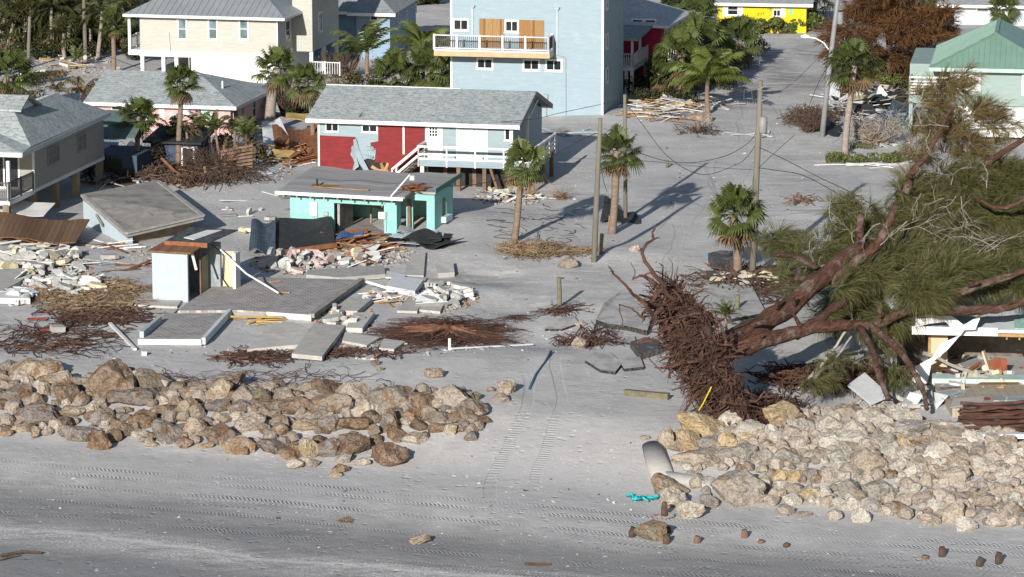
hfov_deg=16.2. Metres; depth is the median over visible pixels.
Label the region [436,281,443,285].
masonry block
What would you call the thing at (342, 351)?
root mat
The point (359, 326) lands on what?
concrete slab
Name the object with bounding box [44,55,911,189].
planks
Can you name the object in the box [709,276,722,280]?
masonry block
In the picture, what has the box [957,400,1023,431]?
shattered log
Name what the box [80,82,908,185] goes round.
planks
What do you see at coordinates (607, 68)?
window
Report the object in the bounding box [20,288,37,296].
masonry block
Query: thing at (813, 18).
sea grape
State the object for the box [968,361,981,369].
plank
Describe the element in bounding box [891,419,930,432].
boulder
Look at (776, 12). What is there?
window
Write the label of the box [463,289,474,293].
masonry block
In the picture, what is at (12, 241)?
plank
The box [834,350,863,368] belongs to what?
concrete slab
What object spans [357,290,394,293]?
plank
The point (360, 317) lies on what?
masonry block
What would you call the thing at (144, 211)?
roof
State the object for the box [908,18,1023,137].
seafoam house
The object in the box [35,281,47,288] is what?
masonry block
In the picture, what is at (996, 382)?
board panel
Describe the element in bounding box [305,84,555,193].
beach house
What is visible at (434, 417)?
boulder
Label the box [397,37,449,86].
sabal palm
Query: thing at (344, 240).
plank
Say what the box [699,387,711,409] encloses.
yellow strap
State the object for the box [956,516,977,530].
boulder
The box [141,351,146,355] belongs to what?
white block
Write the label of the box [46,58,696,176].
planks
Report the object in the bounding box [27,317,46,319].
red scrap
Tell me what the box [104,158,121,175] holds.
doorway
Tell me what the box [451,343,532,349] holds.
white pipe
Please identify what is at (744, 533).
pile stub
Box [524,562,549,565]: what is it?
driftwood
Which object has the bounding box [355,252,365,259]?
masonry block
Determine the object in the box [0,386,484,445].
stones
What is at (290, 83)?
shrub
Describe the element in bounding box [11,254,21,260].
masonry block
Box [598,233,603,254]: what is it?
wooden post
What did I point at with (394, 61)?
sabal palm
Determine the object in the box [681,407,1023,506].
stones
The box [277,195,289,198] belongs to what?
board panel
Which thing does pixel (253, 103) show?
window
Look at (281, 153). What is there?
board panel
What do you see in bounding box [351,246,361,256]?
masonry block
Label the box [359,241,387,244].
plank
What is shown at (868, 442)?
boulder
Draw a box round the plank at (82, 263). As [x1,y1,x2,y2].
[45,262,100,265]
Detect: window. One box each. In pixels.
[47,143,60,166]
[77,132,87,152]
[159,108,164,119]
[177,18,187,40]
[183,109,189,118]
[201,109,211,119]
[207,19,218,40]
[233,110,237,122]
[238,20,249,40]
[252,101,256,116]
[285,19,289,41]
[318,11,322,32]
[324,123,339,132]
[361,124,377,133]
[369,16,378,20]
[452,18,469,31]
[475,57,492,69]
[504,20,518,32]
[504,129,510,141]
[522,59,540,71]
[544,59,562,71]
[605,32,608,49]
[605,66,608,83]
[631,18,643,21]
[644,19,656,21]
[726,6,738,15]
[773,9,781,17]
[976,8,989,13]
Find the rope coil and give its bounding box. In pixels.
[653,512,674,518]
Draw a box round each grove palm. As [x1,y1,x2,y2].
[0,0,40,44]
[0,0,49,50]
[0,17,37,46]
[1,0,54,19]
[22,11,66,43]
[25,0,78,52]
[31,18,66,45]
[40,0,97,40]
[42,13,82,59]
[65,24,88,45]
[68,14,109,55]
[79,0,125,59]
[86,0,126,48]
[109,0,139,35]
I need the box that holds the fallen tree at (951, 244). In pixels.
[608,58,1023,424]
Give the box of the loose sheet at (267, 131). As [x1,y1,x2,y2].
[262,117,287,152]
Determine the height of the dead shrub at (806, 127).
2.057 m
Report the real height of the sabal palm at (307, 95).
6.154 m
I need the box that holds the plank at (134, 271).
[110,271,151,272]
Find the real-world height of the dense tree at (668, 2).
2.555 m
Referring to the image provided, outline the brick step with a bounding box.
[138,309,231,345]
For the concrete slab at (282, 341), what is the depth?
182.33 m
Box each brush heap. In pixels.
[69,145,173,184]
[117,156,274,190]
[776,101,843,127]
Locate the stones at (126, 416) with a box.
[0,370,480,436]
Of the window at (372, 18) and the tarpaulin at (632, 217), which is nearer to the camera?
the tarpaulin at (632, 217)
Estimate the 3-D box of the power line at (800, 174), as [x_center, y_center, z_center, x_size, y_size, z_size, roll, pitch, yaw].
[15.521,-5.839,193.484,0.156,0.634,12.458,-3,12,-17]
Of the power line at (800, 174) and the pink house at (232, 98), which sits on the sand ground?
the pink house at (232, 98)
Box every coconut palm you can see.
[390,20,449,78]
[667,46,753,112]
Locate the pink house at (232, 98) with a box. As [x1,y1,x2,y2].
[83,69,267,134]
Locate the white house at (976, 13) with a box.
[925,0,1023,25]
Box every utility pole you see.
[27,16,30,60]
[82,0,87,56]
[591,118,601,262]
[623,94,627,217]
[749,80,771,272]
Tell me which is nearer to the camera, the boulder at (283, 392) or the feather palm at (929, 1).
the boulder at (283, 392)
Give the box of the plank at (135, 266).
[123,259,151,270]
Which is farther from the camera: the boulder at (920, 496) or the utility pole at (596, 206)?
the utility pole at (596, 206)
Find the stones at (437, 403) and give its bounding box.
[27,379,457,435]
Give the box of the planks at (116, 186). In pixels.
[87,94,768,187]
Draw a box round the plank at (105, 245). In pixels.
[83,242,124,247]
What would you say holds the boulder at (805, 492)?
on the sand ground
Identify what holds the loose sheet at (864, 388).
on the sand ground
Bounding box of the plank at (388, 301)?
[374,299,401,302]
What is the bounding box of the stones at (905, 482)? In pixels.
[675,407,1021,517]
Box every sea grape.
[719,16,737,28]
[739,33,770,55]
[749,17,769,33]
[768,16,796,33]
[782,19,807,29]
[807,8,824,31]
[825,151,841,162]
[837,151,859,163]
[855,151,879,162]
[880,152,897,162]
[890,150,910,162]
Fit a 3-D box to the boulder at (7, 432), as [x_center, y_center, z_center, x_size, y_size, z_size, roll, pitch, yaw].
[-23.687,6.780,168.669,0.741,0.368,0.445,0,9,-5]
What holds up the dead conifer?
on the sand ground
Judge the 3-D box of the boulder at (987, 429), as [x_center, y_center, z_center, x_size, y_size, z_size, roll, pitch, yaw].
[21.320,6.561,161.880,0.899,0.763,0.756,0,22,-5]
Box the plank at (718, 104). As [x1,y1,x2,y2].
[709,99,728,109]
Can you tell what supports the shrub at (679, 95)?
on the sand ground
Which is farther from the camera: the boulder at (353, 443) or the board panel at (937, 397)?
the board panel at (937, 397)
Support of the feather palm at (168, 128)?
on the sand ground
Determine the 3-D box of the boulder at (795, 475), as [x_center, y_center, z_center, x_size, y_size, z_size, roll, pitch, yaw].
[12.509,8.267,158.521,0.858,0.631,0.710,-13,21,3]
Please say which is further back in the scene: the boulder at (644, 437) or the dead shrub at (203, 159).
the dead shrub at (203, 159)
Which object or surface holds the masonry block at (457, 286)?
on the sand ground
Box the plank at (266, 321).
[248,320,283,321]
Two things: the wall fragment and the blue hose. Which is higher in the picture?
the wall fragment
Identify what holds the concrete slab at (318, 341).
on the sand ground
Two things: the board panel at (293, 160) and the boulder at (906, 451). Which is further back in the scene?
the board panel at (293, 160)
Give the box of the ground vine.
[849,140,875,148]
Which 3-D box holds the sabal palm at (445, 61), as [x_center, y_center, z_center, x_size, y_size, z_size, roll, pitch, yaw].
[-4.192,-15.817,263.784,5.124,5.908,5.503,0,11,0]
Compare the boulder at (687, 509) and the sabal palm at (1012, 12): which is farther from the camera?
the sabal palm at (1012, 12)
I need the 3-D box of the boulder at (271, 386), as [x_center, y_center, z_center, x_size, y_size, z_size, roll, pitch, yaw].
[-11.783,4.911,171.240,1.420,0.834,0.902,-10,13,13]
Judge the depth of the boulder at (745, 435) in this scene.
162.25 m
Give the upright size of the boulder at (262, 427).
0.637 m
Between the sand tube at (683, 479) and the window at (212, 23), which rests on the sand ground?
the sand tube at (683, 479)
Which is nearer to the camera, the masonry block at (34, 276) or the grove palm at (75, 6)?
the masonry block at (34, 276)
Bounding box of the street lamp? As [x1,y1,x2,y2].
[801,0,842,136]
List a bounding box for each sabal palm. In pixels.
[0,45,46,96]
[95,3,138,69]
[112,95,160,150]
[162,64,205,162]
[248,43,296,120]
[283,61,329,135]
[367,45,423,85]
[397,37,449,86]
[422,34,449,87]
[500,135,550,242]
[594,123,644,233]
[642,50,674,94]
[650,25,716,91]
[671,9,737,89]
[673,0,724,39]
[703,30,746,84]
[706,181,768,271]
[722,14,763,69]
[810,0,839,20]
[820,36,888,153]
[985,0,1020,24]
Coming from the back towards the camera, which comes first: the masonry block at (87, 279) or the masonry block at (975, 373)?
the masonry block at (87, 279)
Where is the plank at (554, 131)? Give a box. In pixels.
[542,127,564,136]
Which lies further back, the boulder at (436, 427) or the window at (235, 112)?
the window at (235, 112)
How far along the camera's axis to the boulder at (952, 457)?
158.40 m
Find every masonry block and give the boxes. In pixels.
[0,249,12,252]
[0,253,11,260]
[0,260,12,268]
[6,290,20,295]
[10,262,17,268]
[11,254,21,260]
[12,247,19,253]
[19,247,30,252]
[20,251,36,259]
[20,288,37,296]
[22,264,33,268]
[23,274,31,284]
[27,268,34,274]
[29,278,36,286]
[31,262,44,267]
[32,274,40,278]
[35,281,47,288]
[36,278,48,281]
[38,251,47,259]
[38,269,44,274]
[45,250,60,259]
[51,275,61,286]
[54,258,68,264]
[58,281,72,290]
[60,272,74,277]
[62,279,79,283]
[67,246,79,255]
[67,266,71,274]
[69,268,79,273]
[70,250,81,256]
[70,275,80,279]
[71,261,85,271]
[79,275,100,283]
[81,286,90,289]
[88,281,106,288]
[100,253,118,258]
[246,207,251,214]
[257,259,267,268]
[264,216,276,220]
[267,247,273,254]
[267,258,277,268]
[276,257,288,268]
[278,249,285,258]
[285,260,290,271]
[289,249,295,258]
[290,266,304,273]
[296,258,303,264]
[298,252,309,261]
[309,249,323,258]
[314,260,321,267]
[316,253,324,259]
[323,314,343,322]
[324,254,334,263]
[332,303,336,311]
[338,257,351,264]
[342,317,356,325]
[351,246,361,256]
[354,260,366,266]
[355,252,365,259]
[356,316,365,320]
[365,251,380,255]
[421,295,437,301]
[426,282,435,286]
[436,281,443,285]
[436,286,448,292]
[442,293,446,301]
[448,298,459,306]
[451,283,472,288]
[451,290,464,299]
[451,292,462,300]
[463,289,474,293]
[463,291,473,297]
[497,189,509,195]
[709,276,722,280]
[759,270,773,275]
[895,393,906,401]
[903,397,913,406]
[907,404,920,407]
[921,396,942,406]
[927,390,932,404]
[948,380,961,385]
[961,371,967,383]
[972,370,980,376]
[990,369,1001,375]
[1003,371,1014,373]
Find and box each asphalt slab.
[545,316,577,330]
[585,350,621,374]
[593,332,634,344]
[596,289,652,335]
[618,357,643,371]
[630,337,661,359]
[700,280,763,321]
[706,270,731,279]
[708,250,732,270]
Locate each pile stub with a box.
[628,526,635,537]
[661,502,667,516]
[662,533,669,544]
[694,535,700,543]
[741,529,747,538]
[783,542,789,547]
[921,554,927,559]
[938,546,945,556]
[976,556,982,566]
[995,552,1001,564]
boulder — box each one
[0,359,15,369]
[0,373,9,381]
[0,383,32,406]
[0,429,13,435]
[7,358,63,379]
[11,424,26,432]
[12,373,33,384]
[12,402,60,425]
[13,415,24,425]
[31,426,40,438]
[35,375,48,382]
[38,381,52,396]
[41,426,53,435]
[47,370,71,384]
[53,381,80,403]
[58,376,85,385]
[60,405,85,416]
[60,425,104,441]
[75,378,88,387]
[85,403,98,412]
[86,358,136,402]
[86,430,111,449]
[87,408,115,425]
[96,364,135,370]
[111,420,135,436]
[113,387,156,405]
[114,406,125,413]
[128,408,156,428]
[131,429,147,437]
[135,367,170,390]
[143,440,159,447]
[151,418,183,443]
[153,404,176,417]
[164,388,179,398]
[175,436,192,448]
[177,384,209,398]
[177,396,197,411]
[183,416,207,436]
[189,434,199,444]
[198,441,213,448]
[201,371,245,389]
[201,399,230,411]
[202,422,234,444]
[206,378,233,401]
[211,411,221,421]
[220,434,255,454]
[227,399,251,413]
[232,385,253,401]
[232,411,266,432]
[239,446,249,454]
[251,387,272,401]
[253,398,273,411]
[256,438,286,454]
[257,423,270,433]
[258,381,277,395]
[271,414,290,428]
[272,387,294,399]
[276,448,302,459]
[277,396,313,414]
[285,442,299,451]
[285,458,303,468]
[292,420,315,430]
[298,437,317,457]
[301,407,327,420]
[302,458,320,467]
[305,389,324,398]
[310,392,353,413]
[311,378,341,394]
[317,437,340,456]
[318,414,338,431]
[328,471,342,476]
[331,463,349,472]
[334,453,351,463]
[337,417,373,430]
[337,433,370,454]
[338,381,373,401]
[350,398,379,416]
[353,457,370,465]
[367,385,413,414]
[370,359,379,365]
[370,414,381,423]
[370,442,409,466]
[379,408,399,432]
[385,424,406,439]
[400,431,428,444]
[401,407,422,420]
[407,392,434,409]
[409,418,426,430]
[409,534,430,544]
[424,368,443,378]
[425,411,448,423]
[427,423,445,432]
[432,384,468,407]
[458,406,476,419]
[460,397,489,414]
[475,414,492,423]
[486,386,494,391]
[492,392,509,402]
[496,379,516,393]
[558,256,578,267]
[571,337,588,347]
[575,321,586,326]
[629,244,640,251]
[633,519,666,541]
[639,435,650,439]
[651,472,689,495]
[656,427,674,448]
[659,486,686,506]
[671,446,726,466]
[675,429,699,450]
[675,500,705,518]
[676,410,726,436]
[685,470,701,475]
[686,111,712,121]
[697,434,718,447]
[699,494,718,507]
[701,476,715,483]
[710,468,766,507]
[717,410,741,425]
[718,431,737,446]
[718,446,731,461]
[723,425,736,431]
[729,441,757,461]
[734,419,770,438]
[735,432,757,440]
[756,448,772,462]
[757,475,772,484]
[758,440,772,448]
[762,400,805,425]
[762,494,779,505]
[767,424,778,430]
[767,430,789,442]
[771,447,802,464]
[772,469,790,481]
[774,439,791,449]
[775,503,794,515]
[783,482,798,493]
[783,493,801,506]
[787,418,811,431]
[787,435,809,450]
[787,469,804,481]
[797,511,811,516]
[798,485,816,500]
[799,408,813,418]
[803,449,817,459]
[803,468,818,479]
[806,443,817,449]
[813,450,829,460]
[815,414,842,430]
[816,432,838,447]
[818,484,832,496]
[820,467,840,483]
[821,406,836,415]
[826,444,855,461]
[827,508,842,520]
[831,496,844,508]
[835,404,859,417]
[836,428,868,441]
[837,478,859,497]
[841,497,860,510]
[842,418,865,429]
[843,441,860,450]
[849,445,888,475]
[850,507,870,522]
[855,409,873,422]
[858,438,880,448]
[860,497,877,511]
[861,478,898,496]
[866,433,896,443]
[870,412,893,428]
[879,442,900,456]
[881,504,897,516]
[887,403,909,420]
[889,456,908,469]
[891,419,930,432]
[894,492,913,505]
[896,445,914,457]
[897,435,914,446]
[897,505,913,519]
[903,465,923,476]
[904,411,922,419]
[904,431,922,443]
[912,490,931,505]
[913,449,924,457]
[914,444,924,449]
[917,511,940,525]
[919,435,942,444]
[922,440,954,459]
[924,464,942,478]
[925,420,937,424]
[926,498,944,512]
[930,424,968,443]
[932,488,950,500]
[936,420,965,426]
[937,501,964,522]
[938,465,970,487]
[947,450,968,463]
[956,442,972,452]
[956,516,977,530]
[957,491,973,498]
[962,430,984,442]
[968,453,981,464]
[970,444,985,455]
[972,455,993,473]
[972,490,998,507]
[972,508,992,522]
[973,477,989,491]
[979,426,995,431]
[983,450,1003,460]
[985,511,1008,526]
[986,441,1013,454]
[991,482,1014,496]
[994,466,1010,480]
[997,434,1016,446]
[999,500,1018,515]
[1003,452,1021,465]
[1007,515,1019,525]
[1008,463,1023,478]
[1012,448,1023,457]
[1014,483,1023,496]
[1016,512,1023,523]
[1018,441,1023,447]
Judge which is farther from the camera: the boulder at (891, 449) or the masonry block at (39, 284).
the masonry block at (39, 284)
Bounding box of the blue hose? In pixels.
[528,350,551,389]
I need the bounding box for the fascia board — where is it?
[284,242,336,253]
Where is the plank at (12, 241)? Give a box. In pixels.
[0,239,28,243]
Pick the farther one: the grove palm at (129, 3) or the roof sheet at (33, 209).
the grove palm at (129, 3)
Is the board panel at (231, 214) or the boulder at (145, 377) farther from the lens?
the board panel at (231, 214)
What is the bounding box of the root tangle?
[496,314,535,323]
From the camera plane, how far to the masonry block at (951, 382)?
170.57 m
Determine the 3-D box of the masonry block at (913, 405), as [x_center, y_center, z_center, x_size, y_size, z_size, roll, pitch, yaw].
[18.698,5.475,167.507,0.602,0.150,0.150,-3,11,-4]
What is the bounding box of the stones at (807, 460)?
[700,419,1009,503]
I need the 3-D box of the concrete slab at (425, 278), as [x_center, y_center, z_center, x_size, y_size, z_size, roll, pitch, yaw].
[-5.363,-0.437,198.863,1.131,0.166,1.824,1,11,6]
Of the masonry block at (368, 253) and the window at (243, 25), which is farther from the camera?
the window at (243, 25)
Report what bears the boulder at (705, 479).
on the sand ground
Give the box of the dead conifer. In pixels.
[811,0,966,84]
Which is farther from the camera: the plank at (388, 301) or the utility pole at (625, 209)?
the utility pole at (625, 209)
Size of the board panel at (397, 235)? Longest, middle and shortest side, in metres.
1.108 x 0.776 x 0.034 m
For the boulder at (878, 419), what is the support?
on the sand ground
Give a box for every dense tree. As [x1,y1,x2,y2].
[77,27,118,44]
[116,19,135,37]
[120,0,142,31]
[416,0,440,5]
[660,0,693,9]
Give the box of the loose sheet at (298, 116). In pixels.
[286,113,308,120]
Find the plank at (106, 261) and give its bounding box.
[83,258,131,263]
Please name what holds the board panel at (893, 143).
on the sand ground
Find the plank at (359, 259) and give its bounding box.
[347,255,375,264]
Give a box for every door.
[0,157,19,187]
[192,59,235,78]
[202,254,208,292]
[240,61,275,82]
[426,126,442,157]
[456,127,487,159]
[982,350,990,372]
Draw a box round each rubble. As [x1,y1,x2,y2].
[12,57,984,412]
[12,115,998,551]
[19,60,928,407]
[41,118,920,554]
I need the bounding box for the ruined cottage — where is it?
[275,166,461,235]
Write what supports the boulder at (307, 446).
on the sand ground
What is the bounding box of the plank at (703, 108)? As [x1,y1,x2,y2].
[683,107,729,109]
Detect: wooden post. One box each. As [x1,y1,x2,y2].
[557,277,561,306]
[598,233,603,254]
[696,122,700,129]
[735,295,739,307]
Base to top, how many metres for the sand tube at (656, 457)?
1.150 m
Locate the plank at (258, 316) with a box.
[228,316,283,317]
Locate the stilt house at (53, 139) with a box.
[0,93,110,217]
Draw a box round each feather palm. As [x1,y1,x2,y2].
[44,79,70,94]
[65,76,98,101]
[66,44,89,64]
[155,114,187,135]
[170,120,202,138]
[183,109,212,132]
[198,109,230,158]
[219,115,250,147]
[229,115,260,165]
[329,18,400,84]
[920,0,942,12]
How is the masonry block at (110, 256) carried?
on the sand ground
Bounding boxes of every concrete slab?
[0,268,28,289]
[128,292,181,308]
[153,308,178,318]
[247,331,307,352]
[262,322,308,333]
[292,324,345,360]
[306,265,384,279]
[331,297,371,315]
[342,332,379,347]
[346,312,374,332]
[355,353,377,359]
[379,338,405,351]
[385,271,405,278]
[386,275,423,295]
[397,300,421,313]
[405,251,425,276]
[407,276,426,281]
[419,305,442,313]
[434,261,454,277]
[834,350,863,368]
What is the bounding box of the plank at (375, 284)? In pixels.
[365,280,385,288]
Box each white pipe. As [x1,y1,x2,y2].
[448,338,450,349]
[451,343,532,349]
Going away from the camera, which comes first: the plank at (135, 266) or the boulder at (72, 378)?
the boulder at (72, 378)
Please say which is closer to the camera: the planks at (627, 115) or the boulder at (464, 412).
the boulder at (464, 412)
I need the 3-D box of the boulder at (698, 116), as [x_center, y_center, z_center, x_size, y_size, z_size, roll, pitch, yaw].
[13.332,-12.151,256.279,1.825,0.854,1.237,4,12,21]
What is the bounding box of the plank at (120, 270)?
[101,268,139,271]
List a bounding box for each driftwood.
[0,550,40,560]
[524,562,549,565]
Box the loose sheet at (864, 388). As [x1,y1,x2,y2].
[848,372,884,404]
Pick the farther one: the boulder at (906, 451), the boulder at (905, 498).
the boulder at (906, 451)
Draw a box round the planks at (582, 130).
[557,127,597,132]
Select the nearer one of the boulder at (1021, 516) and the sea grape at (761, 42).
the boulder at (1021, 516)
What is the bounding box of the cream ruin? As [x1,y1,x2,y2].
[881,295,1023,384]
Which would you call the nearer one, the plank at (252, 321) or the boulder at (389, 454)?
the boulder at (389, 454)
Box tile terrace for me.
[932,373,1023,417]
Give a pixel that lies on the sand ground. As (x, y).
(228, 508)
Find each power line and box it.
[31,19,143,69]
[461,132,597,185]
[503,98,622,121]
[602,133,755,162]
[616,159,749,169]
[626,103,754,174]
[759,147,886,214]
[761,168,835,192]
[764,46,829,93]
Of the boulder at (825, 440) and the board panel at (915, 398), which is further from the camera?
the board panel at (915, 398)
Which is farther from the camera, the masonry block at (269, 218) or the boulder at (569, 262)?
the masonry block at (269, 218)
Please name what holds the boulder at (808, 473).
on the sand ground
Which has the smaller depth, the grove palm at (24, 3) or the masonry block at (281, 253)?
the masonry block at (281, 253)
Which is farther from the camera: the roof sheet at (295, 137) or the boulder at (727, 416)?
the roof sheet at (295, 137)
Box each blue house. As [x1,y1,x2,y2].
[314,0,418,58]
[433,0,623,116]
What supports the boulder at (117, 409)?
on the sand ground
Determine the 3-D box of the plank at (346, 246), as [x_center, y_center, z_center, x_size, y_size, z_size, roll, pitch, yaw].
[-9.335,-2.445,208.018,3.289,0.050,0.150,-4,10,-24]
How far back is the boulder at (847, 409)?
165.71 m
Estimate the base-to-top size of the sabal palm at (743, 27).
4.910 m
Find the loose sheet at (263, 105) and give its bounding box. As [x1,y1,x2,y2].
[260,102,279,111]
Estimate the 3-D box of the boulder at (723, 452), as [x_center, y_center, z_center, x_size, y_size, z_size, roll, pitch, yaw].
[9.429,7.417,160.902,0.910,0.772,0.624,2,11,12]
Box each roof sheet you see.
[0,200,54,216]
[0,212,89,243]
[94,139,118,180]
[249,218,275,255]
[272,123,317,157]
[276,216,334,248]
[396,225,439,232]
[400,228,463,248]
[840,87,905,108]
[881,100,915,126]
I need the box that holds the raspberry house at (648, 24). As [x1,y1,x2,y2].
[623,0,691,95]
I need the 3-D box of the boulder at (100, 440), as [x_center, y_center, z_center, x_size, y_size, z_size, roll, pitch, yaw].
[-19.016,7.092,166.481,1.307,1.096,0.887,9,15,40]
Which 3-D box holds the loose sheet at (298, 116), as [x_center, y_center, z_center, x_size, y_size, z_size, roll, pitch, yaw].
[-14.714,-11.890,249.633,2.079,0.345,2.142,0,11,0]
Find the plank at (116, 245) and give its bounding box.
[95,243,138,247]
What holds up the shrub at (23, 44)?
on the sand ground
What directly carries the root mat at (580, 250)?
on the sand ground
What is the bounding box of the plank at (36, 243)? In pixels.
[20,243,73,244]
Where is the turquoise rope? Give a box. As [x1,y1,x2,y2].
[625,492,659,500]
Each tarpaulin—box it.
[336,230,364,239]
[600,196,639,223]
[818,114,841,135]
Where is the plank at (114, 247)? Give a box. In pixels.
[100,242,126,252]
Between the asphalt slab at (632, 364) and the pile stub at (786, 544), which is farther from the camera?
the asphalt slab at (632, 364)
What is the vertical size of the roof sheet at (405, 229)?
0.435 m
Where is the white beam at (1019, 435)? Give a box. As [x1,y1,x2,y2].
[980,432,1023,438]
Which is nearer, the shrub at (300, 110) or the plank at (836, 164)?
the plank at (836, 164)
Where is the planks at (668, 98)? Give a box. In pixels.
[614,95,704,114]
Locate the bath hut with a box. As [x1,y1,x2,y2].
[147,227,278,301]
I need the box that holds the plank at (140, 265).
[117,263,151,266]
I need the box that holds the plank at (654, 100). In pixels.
[635,98,676,102]
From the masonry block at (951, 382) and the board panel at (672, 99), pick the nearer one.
the masonry block at (951, 382)
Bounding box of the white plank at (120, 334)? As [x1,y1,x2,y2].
[108,322,136,350]
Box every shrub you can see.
[0,38,19,51]
[8,40,37,53]
[8,70,43,85]
[17,84,44,98]
[30,42,55,59]
[36,70,68,81]
[41,35,72,55]
[59,39,89,56]
[82,38,111,56]
[103,36,126,52]
[107,139,164,163]
[121,44,140,60]
[124,33,138,51]
[171,131,260,169]
[211,132,266,159]
[226,116,261,137]
[253,73,293,94]
[262,74,312,115]
[286,98,315,113]
[309,48,375,77]
[322,70,362,89]
[346,71,382,84]
[547,183,576,200]
[623,73,651,94]
[632,87,660,99]
[654,70,700,93]
[657,88,700,104]
[702,70,737,89]
[790,109,833,132]
[815,57,846,78]
[838,99,906,148]
[853,121,906,145]
[876,72,908,85]
[893,81,908,90]
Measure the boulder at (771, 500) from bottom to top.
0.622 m
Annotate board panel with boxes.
[5,288,37,291]
[15,270,27,278]
[35,242,45,249]
[51,269,62,273]
[54,248,66,253]
[58,244,69,249]
[102,178,116,182]
[219,213,236,215]
[260,153,274,156]
[263,144,273,150]
[272,149,298,157]
[274,141,289,147]
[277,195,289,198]
[291,155,316,161]
[295,160,310,163]
[296,156,317,162]
[300,146,312,152]
[335,252,343,256]
[344,229,367,236]
[362,244,380,251]
[368,244,391,248]
[369,255,381,261]
[372,287,391,296]
[385,237,410,241]
[392,233,404,237]
[403,240,416,246]
[414,289,442,301]
[415,295,430,302]
[415,301,447,306]
[416,236,441,246]
[434,244,448,248]
[442,233,452,236]
[542,129,559,133]
[543,128,569,133]
[559,130,572,136]
[660,96,685,102]
[829,88,839,97]
[851,103,875,114]
[853,93,875,99]
[853,95,874,102]
[870,94,884,101]
[870,110,886,117]
[873,85,887,96]
[877,100,890,106]
[880,142,889,147]
[881,84,894,89]
[887,140,908,144]
[893,97,906,102]
[901,392,921,406]
[919,390,947,408]
[964,372,986,377]
[977,381,1019,384]
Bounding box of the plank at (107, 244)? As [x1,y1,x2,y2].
[91,244,124,244]
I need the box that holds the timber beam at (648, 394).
[624,389,669,399]
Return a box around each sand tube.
[642,441,672,477]
[666,471,714,489]
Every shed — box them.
[92,110,155,180]
[142,126,217,165]
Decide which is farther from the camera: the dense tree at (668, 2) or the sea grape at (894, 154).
the dense tree at (668, 2)
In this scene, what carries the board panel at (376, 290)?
on the sand ground
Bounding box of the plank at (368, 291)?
[366,290,386,296]
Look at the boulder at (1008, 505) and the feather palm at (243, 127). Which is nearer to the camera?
the boulder at (1008, 505)
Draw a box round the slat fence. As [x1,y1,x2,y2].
[220,144,252,169]
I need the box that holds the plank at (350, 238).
[335,235,368,241]
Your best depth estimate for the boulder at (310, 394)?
169.77 m
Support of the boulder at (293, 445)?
on the sand ground
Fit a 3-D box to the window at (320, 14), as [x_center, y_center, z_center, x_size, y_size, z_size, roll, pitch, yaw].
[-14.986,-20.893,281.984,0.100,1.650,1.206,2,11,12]
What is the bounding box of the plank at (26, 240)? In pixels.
[13,237,51,246]
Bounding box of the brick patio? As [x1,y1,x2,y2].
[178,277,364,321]
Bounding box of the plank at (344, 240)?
[320,231,357,243]
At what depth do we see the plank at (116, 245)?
208.25 m
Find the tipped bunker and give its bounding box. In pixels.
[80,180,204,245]
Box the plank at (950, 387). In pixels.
[940,387,968,388]
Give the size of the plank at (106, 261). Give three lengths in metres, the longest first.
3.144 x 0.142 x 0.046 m
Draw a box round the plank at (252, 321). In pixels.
[246,315,267,323]
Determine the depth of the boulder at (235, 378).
172.26 m
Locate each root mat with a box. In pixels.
[0,316,135,359]
[29,272,158,316]
[31,301,164,328]
[154,360,391,384]
[203,345,296,368]
[276,344,423,360]
[336,515,354,522]
[486,193,588,245]
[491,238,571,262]
[529,300,592,317]
[544,245,607,258]
[549,321,624,348]
[672,120,722,137]
[678,258,792,291]
[690,279,832,305]
[709,385,810,427]
[741,357,917,397]
[780,192,823,205]
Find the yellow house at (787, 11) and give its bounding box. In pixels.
[715,0,813,32]
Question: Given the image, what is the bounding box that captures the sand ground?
[0,0,1023,576]
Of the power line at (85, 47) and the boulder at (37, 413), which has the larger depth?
the power line at (85, 47)
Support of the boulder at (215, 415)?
on the sand ground
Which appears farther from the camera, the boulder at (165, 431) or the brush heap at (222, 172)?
the brush heap at (222, 172)
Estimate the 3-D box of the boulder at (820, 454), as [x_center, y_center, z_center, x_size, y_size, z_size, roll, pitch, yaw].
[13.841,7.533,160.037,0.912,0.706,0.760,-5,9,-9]
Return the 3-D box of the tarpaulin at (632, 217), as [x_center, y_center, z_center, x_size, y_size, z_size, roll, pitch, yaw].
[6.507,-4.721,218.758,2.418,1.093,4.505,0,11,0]
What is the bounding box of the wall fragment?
[0,290,29,303]
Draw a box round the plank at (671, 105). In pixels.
[646,101,692,109]
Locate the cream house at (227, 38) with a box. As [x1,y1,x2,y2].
[123,0,340,82]
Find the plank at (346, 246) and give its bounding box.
[330,244,375,247]
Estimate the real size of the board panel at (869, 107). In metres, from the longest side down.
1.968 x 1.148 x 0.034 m
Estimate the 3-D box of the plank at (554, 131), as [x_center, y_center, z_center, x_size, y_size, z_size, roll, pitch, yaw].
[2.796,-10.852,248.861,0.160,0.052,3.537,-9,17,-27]
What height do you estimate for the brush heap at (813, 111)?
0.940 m
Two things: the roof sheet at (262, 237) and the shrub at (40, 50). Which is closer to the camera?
the roof sheet at (262, 237)
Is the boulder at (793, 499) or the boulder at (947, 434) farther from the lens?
the boulder at (947, 434)
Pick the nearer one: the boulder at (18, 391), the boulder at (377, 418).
the boulder at (377, 418)
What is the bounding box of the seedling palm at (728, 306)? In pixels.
[708,299,742,330]
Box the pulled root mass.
[362,313,531,349]
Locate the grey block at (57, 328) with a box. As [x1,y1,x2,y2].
[50,324,65,333]
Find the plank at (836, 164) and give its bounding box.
[814,163,863,164]

